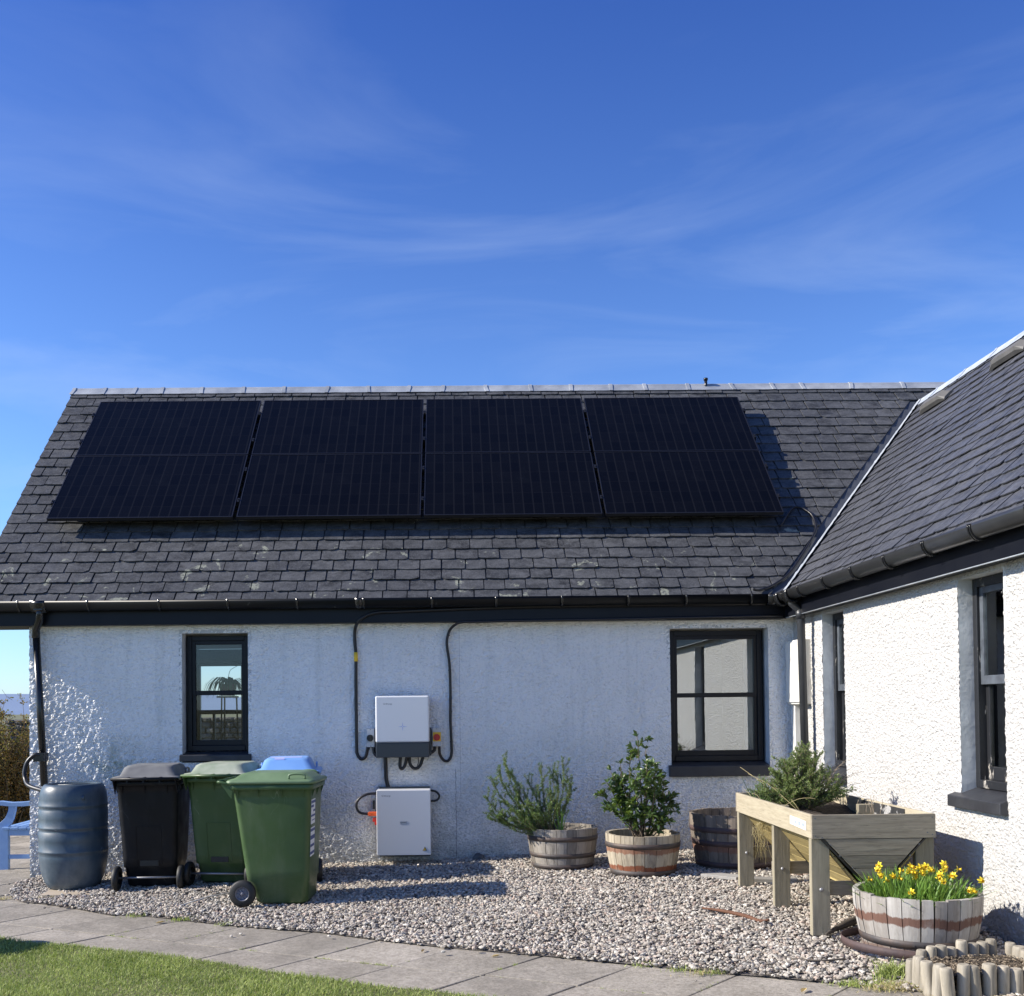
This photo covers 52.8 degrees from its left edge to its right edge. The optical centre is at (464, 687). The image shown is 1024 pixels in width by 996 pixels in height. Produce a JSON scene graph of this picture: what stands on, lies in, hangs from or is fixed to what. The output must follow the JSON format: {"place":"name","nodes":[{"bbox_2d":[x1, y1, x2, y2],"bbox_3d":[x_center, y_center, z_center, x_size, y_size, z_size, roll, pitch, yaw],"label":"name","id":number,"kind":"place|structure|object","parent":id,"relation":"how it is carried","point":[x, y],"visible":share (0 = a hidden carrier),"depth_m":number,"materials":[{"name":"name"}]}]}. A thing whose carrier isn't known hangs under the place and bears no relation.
{"place":"outdoors","nodes":[
{"label":"outdoors","id":0,"kind":"place"},
{"bbox_2d":[0,694,240,714],"bbox_3d":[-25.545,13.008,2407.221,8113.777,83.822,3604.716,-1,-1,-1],"label":"hills","id":1,"kind":"structure","parent":0,"point":[209,702],"depth_m":2656.84,"materials":[{"name":"blue"}]},
{"bbox_2d":[0,714,240,733],"bbox_3d":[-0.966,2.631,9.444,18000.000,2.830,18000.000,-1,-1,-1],"label":"ground","id":2,"kind":"structure","parent":0,"point":[18,717],"depth_m":673.28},
{"bbox_2d":[0,690,29,824],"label":"hedge shrub","id":3,"kind":"object","parent":2,"relation":"on","point":[13,788],"visible":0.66,"depth_m":13.39,"materials":[{"name":"brown plant"}]},
{"bbox_2d":[5,717,240,755],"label":"stone wall","id":4,"kind":"structure","parent":2,"relation":"on","point":[230,728],"depth_m":22.95,"materials":[{"name":"stone"}]},
{"bbox_2d":[0,331,1023,945],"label":"cottage","id":5,"kind":"structure","parent":2,"relation":"on","point":[882,657],"depth_m":9.49,"materials":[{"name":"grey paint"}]},
{"bbox_2d":[22,752,40,791],"bbox_3d":[-3.780,0.757,9.131,0.168,0.352,0.562,0,-1,-35],"label":"overflow hose","id":6,"kind":"object","parent":5,"relation":"attached to","point":[24,774],"visible":0.88,"depth_m":9.29,"materials":[{"name":"black"}]},
{"bbox_2d":[179,636,251,761],"bbox_3d":[-2.296,0.096,9.552,0.655,1.161,0.213,-1,-1,-1],"label":"window","id":7,"kind":"structure","parent":5,"relation":"in","point":[211,750],"depth_m":9.60,"materials":[{"name":"black wood"}]},
{"bbox_2d":[196,662,241,751],"bbox_3d":[-3.398,0.348,14.360,0.670,1.400,0.070,-1,-1,-1],"label":"window","id":8,"kind":"structure","parent":5,"relation":"in","point":[198,665],"depth_m":14.33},
{"bbox_2d":[216,696,238,739],"bbox_3d":[-2.387,0.822,10.401,0.241,1.475,0.248,-1,-1,-1],"label":"plant stand","id":9,"kind":"object","parent":5,"relation":"in","point":[222,697],"visible":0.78,"depth_m":10.46,"materials":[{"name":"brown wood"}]},
{"bbox_2d":[202,665,241,698],"bbox_3d":[-2.419,-0.059,10.418,0.510,0.345,0.547,-1,-1,37],"label":"house plant","id":10,"kind":"object","parent":9,"relation":"on","point":[231,683],"visible":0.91,"depth_m":10.32,"materials":[{"name":"green plant"}]},
{"bbox_2d":[366,728,374,749],"bbox_3d":[-0.863,0.469,9.421,0.074,0.194,0.110,-1,-1,-1],"label":"isolator switch","id":11,"kind":"object","parent":5,"relation":"attached to","point":[370,737],"visible":1,"depth_m":9.40,"materials":[{"name":"grey plastic"}]},
{"bbox_2d":[376,786,430,856],"bbox_3d":[-0.550,1.222,9.346,0.484,0.635,0.250,-1,-1,-1],"label":"battery box","id":12,"kind":"object","parent":5,"relation":"attached to","point":[403,820],"visible":1,"depth_m":9.22,"materials":[{"name":"white metal"}]},
{"bbox_2d":[355,792,376,815],"bbox_3d":[-0.880,1.057,9.384,0.239,0.217,0.085,-1,-1,-1],"label":"cable","id":13,"kind":"object","parent":12,"relation":"attached to","point":[374,813],"visible":0.87,"depth_m":9.37,"materials":[{"name":"black plastic"}]},
{"bbox_2d":[431,789,439,801],"bbox_3d":[-0.279,0.981,9.384,0.110,0.119,0.020,-1,-1,-1],"label":"cable","id":14,"kind":"object","parent":12,"relation":"attached to","point":[438,798],"visible":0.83,"depth_m":9.38,"materials":[{"name":"black plastic"}]},
{"bbox_2d":[375,696,431,757],"bbox_3d":[-0.563,0.352,9.375,0.508,0.555,0.208,-1,-1,-1],"label":"inverter","id":15,"kind":"object","parent":5,"relation":"attached to","point":[402,728],"visible":1,"depth_m":9.27,"materials":[{"name":"white metal"}]},
{"bbox_2d":[383,758,389,788],"bbox_3d":[-0.712,0.780,9.445,0.069,0.335,0.038,-1,-1,16],"label":"cable","id":16,"kind":"object","parent":15,"relation":"attached to","point":[387,784],"visible":0.84,"depth_m":9.44,"materials":[{"name":"black plastic"}]},
{"bbox_2d":[398,757,407,769],"bbox_3d":[-0.559,0.680,9.387,0.098,0.146,0.030,-1,-1,-1],"label":"cable","id":17,"kind":"object","parent":15,"relation":"hanging from","point":[401,767],"visible":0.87,"depth_m":9.38,"materials":[{"name":"black plastic"}]},
{"bbox_2d":[408,757,423,769],"bbox_3d":[-0.444,0.678,9.398,0.162,0.147,0.030,-1,-1,-1],"label":"cable","id":18,"kind":"object","parent":15,"relation":"hanging from","point":[418,766],"visible":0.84,"depth_m":9.39,"materials":[{"name":"black plastic"}]},
{"bbox_2d":[51,408,780,507],"bbox_3d":[-0.489,-2.404,10.859,7.240,1.750,0.179,-1,-45,-1],"label":"mounting frame","id":19,"kind":"object","parent":5,"relation":"attached to","point":[423,468],"visible":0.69,"depth_m":10.64,"materials":[{"name":"grey metal"}]},
{"bbox_2d":[46,455,247,520],"bbox_3d":[-3.166,-2.029,10.398,1.798,1.108,0.036,-1,-45,-1],"label":"solar panel","id":20,"kind":"object","parent":19,"relation":"attached to","point":[151,487],"visible":1,"depth_m":10.35,"materials":[{"name":"black"}]},
{"bbox_2d":[76,400,261,455],"bbox_3d":[-3.183,-2.820,11.195,1.798,1.110,0.036,-1,-45,-1],"label":"solar panel","id":21,"kind":"object","parent":19,"relation":"attached to","point":[135,428],"visible":1,"depth_m":11.16,"materials":[{"name":"black"}]},
{"bbox_2d":[236,453,421,519],"bbox_3d":[-1.335,-2.048,10.417,1.789,1.108,0.036,-1,-45,-1],"label":"solar panel","id":22,"kind":"object","parent":19,"relation":"attached to","point":[320,486],"visible":1,"depth_m":10.36,"materials":[{"name":"black"}]},
{"bbox_2d":[252,399,423,454],"bbox_3d":[-1.352,-2.839,11.215,1.789,1.110,0.036,-1,-45,-1],"label":"solar panel","id":23,"kind":"object","parent":19,"relation":"attached to","point":[390,426],"visible":1,"depth_m":11.18,"materials":[{"name":"black"}]},
{"bbox_2d":[425,398,590,452],"bbox_3d":[0.445,-2.858,11.234,1.741,1.110,0.036,-1,-45,-1],"label":"solar panel","id":24,"kind":"object","parent":19,"relation":"attached to","point":[519,425],"visible":1,"depth_m":11.20,"materials":[{"name":"black"}]},
{"bbox_2d":[424,452,601,517],"bbox_3d":[0.462,-2.067,10.437,1.741,1.108,0.036,-1,-45,-1],"label":"solar panel","id":25,"kind":"object","parent":19,"relation":"attached to","point":[521,484],"visible":1,"depth_m":10.39,"materials":[{"name":"black"}]},
{"bbox_2d":[584,397,758,451],"bbox_3d":[2.220,-2.877,11.253,1.740,1.110,0.036,-1,-45,-1],"label":"solar panel","id":26,"kind":"object","parent":19,"relation":"attached to","point":[668,424],"visible":1,"depth_m":11.22,"materials":[{"name":"black"}]},
{"bbox_2d":[594,451,783,515],"bbox_3d":[2.237,-2.086,10.456,1.740,1.108,0.036,-1,-45,-1],"label":"solar panel","id":27,"kind":"object","parent":19,"relation":"attached to","point":[676,483],"visible":1,"depth_m":10.40,"materials":[{"name":"black"}]},
{"bbox_2d":[432,728,440,747],"bbox_3d":[-0.258,0.463,9.428,0.079,0.194,0.110,-1,-1,-1],"label":"isolator switch","id":28,"kind":"object","parent":5,"relation":"attached to","point":[436,736],"visible":1,"depth_m":9.41,"materials":[{"name":"grey plastic"}]},
{"bbox_2d":[353,604,764,760],"bbox_3d":[0.915,-0.060,9.375,3.884,1.413,0.139,-1,-1,1],"label":"cable","id":29,"kind":"object","parent":5,"relation":"attached to","point":[359,620],"visible":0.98,"depth_m":9.38,"materials":[{"name":"black plastic"}]},
{"bbox_2d":[438,614,782,761],"bbox_3d":[1.326,0.007,9.390,3.162,1.324,0.119,-1,-1,2],"label":"cable","id":30,"kind":"object","parent":5,"relation":"attached to","point":[555,620],"visible":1,"depth_m":9.39,"materials":[{"name":"black plastic"}]},
{"bbox_2d":[669,630,769,776],"bbox_3d":[2.335,0.141,9.590,0.925,1.353,0.233,-1,-1,-1],"label":"window","id":31,"kind":"structure","parent":5,"relation":"in","point":[719,762],"depth_m":9.64,"materials":[{"name":"black wood"}]},
{"bbox_2d":[751,506,816,591],"bbox_3d":[3.039,-1.357,9.802,0.306,0.965,1.294,-2,-1,39],"label":"cable","id":32,"kind":"object","parent":5,"relation":"attached to","point":[801,555],"visible":1,"depth_m":9.87,"materials":[{"name":"black plastic"}]},
{"bbox_2d":[817,612,846,784],"bbox_3d":[3.125,0.075,8.583,0.230,1.415,0.592,-1,-1,-1],"label":"window","id":33,"kind":"structure","parent":5,"relation":"in","point":[838,618],"depth_m":8.73,"materials":[{"name":"black paint"}]},
{"bbox_2d":[947,572,1008,815],"bbox_3d":[3.150,0.028,6.193,0.230,1.415,0.630,-1,-1,-1],"label":"window","id":34,"kind":"structure","parent":5,"relation":"in","point":[989,796],"depth_m":6.29,"materials":[{"name":"black paint"}]},
{"bbox_2d":[0,934,497,995],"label":"lawn","id":35,"kind":"structure","parent":0,"point":[154,981],"depth_m":5.73,"materials":[{"name":"plant"}]},
{"bbox_2d":[0,836,924,995],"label":"paving","id":36,"kind":"structure","parent":0,"point":[455,970],"depth_m":6.05,"materials":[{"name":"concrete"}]},
{"bbox_2d":[0,801,29,869],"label":"garden bench","id":37,"kind":"object","parent":36,"relation":"on","point":[8,829],"visible":0.31,"depth_m":9.95,"materials":[{"name":"blue paint"}]},
{"bbox_2d":[39,883,112,896],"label":"base slab","id":38,"kind":"structure","parent":36,"relation":"on","point":[52,892],"depth_m":8.44,"materials":[{"name":"concrete"}]},
{"bbox_2d":[38,781,108,889],"bbox_3d":[-3.338,1.254,8.786,0.565,0.877,0.565,-1,-1,-1],"label":"water butt","id":39,"kind":"object","parent":38,"relation":"on","point":[73,824],"visible":1,"depth_m":8.56,"materials":[{"name":"blue plastic"}]},
{"bbox_2d":[105,926,830,995],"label":"joint weeds","id":40,"kind":"object","parent":36,"relation":"on","point":[368,962],"visible":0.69,"depth_m":6.01,"materials":[{"name":"green plant"}]},
{"bbox_2d":[0,894,1008,995],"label":"dry edge grass","id":41,"kind":"structure","parent":36,"relation":"on","point":[885,988],"depth_m":5.11,"materials":[{"name":"plant"}]},
{"bbox_2d":[121,913,915,992],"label":"edge grass","id":42,"kind":"structure","parent":36,"relation":"on","point":[886,972],"depth_m":5.25,"materials":[{"name":"green plant"}]},
{"bbox_2d":[0,0,1023,696],"label":"sky","id":43,"kind":"structure","parent":0,"point":[194,193],"materials":[{"name":"blue"}]},
{"bbox_2d":[5,848,1023,995],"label":"gravel","id":44,"kind":"structure","parent":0,"point":[587,890],"depth_m":7.18,"materials":[{"name":"grey gravel"}]},
{"bbox_2d":[110,763,190,889],"bbox_3d":[-2.625,1.159,8.696,0.572,1.025,0.746,-1,-1,-4],"label":"wheelie bin","id":45,"kind":"object","parent":44,"relation":"on","point":[154,802],"visible":0.98,"depth_m":8.50,"materials":[{"name":"grey plastic"}]},
{"bbox_2d":[180,892,228,905],"bbox_3d":[-1.949,1.611,7.938,0.575,0.053,0.076,1,-2,-45],"label":"cane","id":46,"kind":"object","parent":44,"relation":"on","point":[204,898],"visible":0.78,"depth_m":7.92,"materials":[{"name":"grey"}]},
{"bbox_2d":[180,761,260,885],"bbox_3d":[-2.026,1.142,8.753,0.572,1.015,0.746,-1,-1,6],"label":"wheelie bin","id":47,"kind":"object","parent":44,"relation":"on","point":[218,847],"visible":0.56,"depth_m":8.55,"materials":[{"name":"green plastic"}]},
{"bbox_2d":[216,769,326,906],"bbox_3d":[-1.464,1.133,7.891,0.746,0.988,0.572,-1,-1,2],"label":"wheelie bin","id":48,"kind":"object","parent":44,"relation":"on","point":[278,813],"visible":1,"depth_m":7.66,"materials":[{"name":"green plastic"}]},
{"bbox_2d":[256,756,322,881],"bbox_3d":[-1.498,1.107,8.749,0.572,1.044,0.746,0,-1,-7],"label":"wheelie bin","id":49,"kind":"object","parent":44,"relation":"on","point":[287,762],"visible":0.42,"depth_m":8.54,"materials":[{"name":"blue plastic"}]},
{"bbox_2d":[472,853,484,859],"bbox_3d":[0.125,1.552,9.388,0.115,0.092,0.087,-1,-1,-1],"label":"stone","id":50,"kind":"object","parent":44,"relation":"on","point":[477,856],"visible":0.76,"depth_m":9.36,"materials":[{"name":"grey stone"}]},
{"bbox_2d":[527,822,597,870],"bbox_3d":[0.842,1.366,8.888,0.610,0.350,0.610,-1,-1,-1],"label":"barrel planter","id":51,"kind":"object","parent":44,"relation":"on","point":[571,849],"visible":0.94,"depth_m":8.64,"materials":[{"name":"wood"}]},
{"bbox_2d":[482,751,576,835],"bbox_3d":[0.551,0.896,8.769,0.818,0.745,0.423,-1,-1,11],"label":"rosemary bush","id":52,"kind":"object","parent":51,"relation":"in","point":[527,818],"visible":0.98,"depth_m":8.79,"materials":[{"name":"green plant"}]},
{"bbox_2d":[551,808,568,829],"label":"bulb leaves","id":53,"kind":"object","parent":51,"relation":"in","point":[562,824],"visible":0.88,"depth_m":8.75,"materials":[{"name":"green plant"}]},
{"bbox_2d":[605,828,680,878],"bbox_3d":[1.452,1.348,8.415,0.609,0.339,0.609,-1,-1,-1],"label":"barrel planter","id":54,"kind":"object","parent":44,"relation":"on","point":[629,854],"visible":0.98,"depth_m":8.17,"materials":[{"name":"wood"}]},
{"bbox_2d":[594,730,681,838],"bbox_3d":[1.444,0.809,8.387,0.671,0.936,0.528,0,-1,-30],"label":"bay bush","id":55,"kind":"object","parent":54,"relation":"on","point":[650,792],"visible":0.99,"depth_m":8.35,"materials":[{"name":"green plant"}]},
{"bbox_2d":[701,872,737,879],"bbox_3d":[2.017,1.476,8.078,0.300,0.025,0.140,-2,-1,39],"label":"plank","id":56,"kind":"object","parent":44,"relation":"on","point":[726,876],"visible":0.76,"depth_m":8.05,"materials":[{"name":"grey wood"}]},
{"bbox_2d":[689,807,771,870],"bbox_3d":[2.264,1.262,8.645,0.746,0.449,0.746,-1,-1,-1],"label":"barrel planter","id":57,"kind":"object","parent":44,"relation":"on","point":[714,838],"visible":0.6,"depth_m":8.38,"materials":[{"name":"wood"}]},
{"bbox_2d":[702,907,769,922],"bbox_3d":[1.766,1.476,6.714,0.058,0.035,0.568,0,-1,-31],"label":"stick","id":58,"kind":"object","parent":44,"relation":"on","point":[747,916],"visible":1,"depth_m":6.71,"materials":[{"name":"wood"}]},
{"bbox_2d":[754,876,797,882],"bbox_3d":[2.340,1.462,7.842,0.360,0.030,0.120,-1,-1,11],"label":"plank","id":59,"kind":"object","parent":44,"relation":"on","point":[760,879],"visible":0.52,"depth_m":7.80,"materials":[{"name":"grey wood"}]},
{"bbox_2d":[791,957,845,961],"bbox_3d":[1.920,1.475,5.590,0.288,0.019,0.055,-1,-1,10],"label":"stick","id":60,"kind":"object","parent":44,"relation":"on","point":[824,960],"visible":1,"depth_m":5.58,"materials":[{"name":"brown wood"}]},
{"bbox_2d":[736,791,935,937],"bbox_3d":[2.426,1.147,6.953,0.744,0.752,1.661,-1,-1,-1],"label":"raised planter","id":61,"kind":"object","parent":44,"relation":"on","point":[833,848],"visible":0.84,"depth_m":6.16,"materials":[{"name":"grey wood"}]},
{"bbox_2d":[741,774,774,801],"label":"chives","id":62,"kind":"object","parent":61,"relation":"in","point":[760,796],"visible":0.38,"depth_m":7.50,"materials":[{"name":"green plant"}]},
{"bbox_2d":[751,820,771,857],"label":"hanging roots","id":63,"kind":"object","parent":61,"relation":"hanging from","point":[761,834],"visible":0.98,"depth_m":7.32,"materials":[{"name":"plant"}]},
{"bbox_2d":[740,767,814,809],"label":"straw stalks","id":64,"kind":"object","parent":61,"relation":"in","point":[776,790],"visible":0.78,"depth_m":7.18,"materials":[{"name":"beige plant"}]},
{"bbox_2d":[747,740,856,810],"bbox_3d":[2.376,0.621,7.305,0.708,0.506,0.770,-1,-1,-1],"label":"shrub","id":65,"kind":"object","parent":61,"relation":"in","point":[805,786],"visible":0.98,"depth_m":7.24,"materials":[{"name":"green plant"}]},
{"bbox_2d":[815,759,864,799],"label":"dry twigs","id":66,"kind":"object","parent":65,"relation":"attached to","point":[835,769],"visible":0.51,"depth_m":7.34,"materials":[{"name":"brown plant"}]},
{"bbox_2d":[858,795,882,813],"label":"dry sprigs","id":67,"kind":"object","parent":61,"relation":"in","point":[871,806],"visible":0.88,"depth_m":6.74,"materials":[{"name":"beige plant"}]},
{"bbox_2d":[825,916,856,934],"bbox_3d":[2.295,1.435,6.249,0.475,0.057,0.049,0,-1,-41],"label":"driftwood","id":68,"kind":"object","parent":44,"relation":"on","point":[849,922],"visible":0.84,"depth_m":6.24,"materials":[{"name":"wood"}]},
{"bbox_2d":[841,927,915,958],"bbox_3d":[2.516,1.440,5.803,0.750,0.081,0.750,-1,-1,-1],"label":"fallen hoop","id":69,"kind":"object","parent":44,"relation":"on","point":[875,950],"visible":0.39,"depth_m":5.60,"materials":[{"name":"metal"}]},
{"bbox_2d":[852,881,983,951],"bbox_3d":[2.561,1.307,5.831,0.682,0.329,0.681,-1,-1,-1],"label":"barrel planter","id":70,"kind":"object","parent":44,"relation":"on","point":[892,922],"visible":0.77,"depth_m":5.56,"materials":[{"name":"wood"}]},
{"bbox_2d":[873,866,881,890],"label":"daffodil","id":71,"kind":"object","parent":70,"relation":"in","point":[877,869],"visible":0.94,"depth_m":5.78,"materials":[{"name":"yellow plant"}]},
{"bbox_2d":[875,861,885,888],"bbox_3d":[2.343,1.058,5.802,0.047,0.166,0.045,-5,-1,-17],"label":"daffodil","id":72,"kind":"object","parent":70,"relation":"in","point":[879,865],"visible":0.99,"depth_m":5.80,"materials":[{"name":"yellow plant"}]},
{"bbox_2d":[877,872,884,883],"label":"daffodil","id":73,"kind":"object","parent":70,"relation":"in","point":[881,875],"visible":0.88,"depth_m":5.78,"materials":[{"name":"yellow plant"}]},
{"bbox_2d":[901,868,913,888],"bbox_3d":[2.455,1.093,5.736,0.050,0.194,0.043,16,8,38],"label":"daffodil","id":74,"kind":"object","parent":70,"relation":"in","point":[910,871],"visible":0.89,"depth_m":5.72,"materials":[{"name":"yellow plant"}]},
{"bbox_2d":[901,862,914,892],"bbox_3d":[2.486,1.075,5.779,0.043,0.194,0.050,21,-13,-36],"label":"daffodil","id":75,"kind":"object","parent":70,"relation":"in","point":[910,865],"visible":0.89,"depth_m":5.79,"materials":[{"name":"yellow plant"}]},
{"bbox_2d":[911,873,917,894],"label":"daffodil","id":76,"kind":"object","parent":70,"relation":"in","point":[914,875],"visible":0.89,"depth_m":5.77,"materials":[{"name":"yellow plant"}]},
{"bbox_2d":[916,863,922,884],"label":"daffodil","id":77,"kind":"object","parent":70,"relation":"in","point":[919,867],"visible":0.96,"depth_m":5.75,"materials":[{"name":"yellow plant"}]},
{"bbox_2d":[846,865,995,917],"bbox_3d":[2.556,1.128,5.833,0.791,0.269,0.752,0,-1,-35],"label":"daffodil","id":78,"kind":"object","parent":70,"relation":"in","point":[925,889],"depth_m":5.75,"materials":[{"name":"green plant"}]},
{"bbox_2d":[922,862,928,880],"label":"daffodil","id":79,"kind":"object","parent":70,"relation":"in","point":[925,865],"visible":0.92,"depth_m":5.78,"materials":[{"name":"yellow plant"}]},
{"bbox_2d":[937,871,944,894],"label":"daffodil","id":80,"kind":"object","parent":70,"relation":"in","point":[939,874],"visible":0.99,"depth_m":5.60,"materials":[{"name":"yellow plant"}]},
{"bbox_2d":[939,877,946,896],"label":"daffodil","id":81,"kind":"object","parent":70,"relation":"in","point":[945,881],"visible":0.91,"depth_m":5.63,"materials":[{"name":"yellow plant"}]},
{"bbox_2d":[940,860,946,889],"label":"daffodil","id":82,"kind":"object","parent":70,"relation":"in","point":[944,862],"visible":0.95,"depth_m":5.84,"materials":[{"name":"yellow plant"}]},
{"bbox_2d":[950,872,957,888],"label":"daffodil","id":83,"kind":"object","parent":70,"relation":"in","point":[952,875],"visible":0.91,"depth_m":5.75,"materials":[{"name":"yellow plant"}]},
{"bbox_2d":[977,877,984,887],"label":"daffodil","id":84,"kind":"object","parent":70,"relation":"in","point":[981,880],"visible":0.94,"depth_m":5.68,"materials":[{"name":"yellow plant"}]},
{"bbox_2d":[905,938,1023,995],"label":"log edging","id":85,"kind":"object","parent":44,"relation":"on","point":[929,977],"visible":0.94,"depth_m":4.92,"materials":[{"name":"wood"}]},
{"bbox_2d":[909,954,1023,975],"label":"soil","id":86,"kind":"structure","parent":85,"relation":"in","point":[980,960],"depth_m":5.17,"materials":[{"name":"brown soil"}]},
{"bbox_2d":[925,953,1023,972],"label":"bark chips","id":87,"kind":"object","parent":86,"relation":"on","point":[982,962],"visible":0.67,"depth_m":5.14,"materials":[{"name":"brown wood"}]},
{"bbox_2d":[560,823,585,829],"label":"dead stalks","id":88,"kind":"object","parent":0,"point":[573,825],"visible":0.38,"depth_m":8.85,"materials":[{"name":"plant"}]}
]}

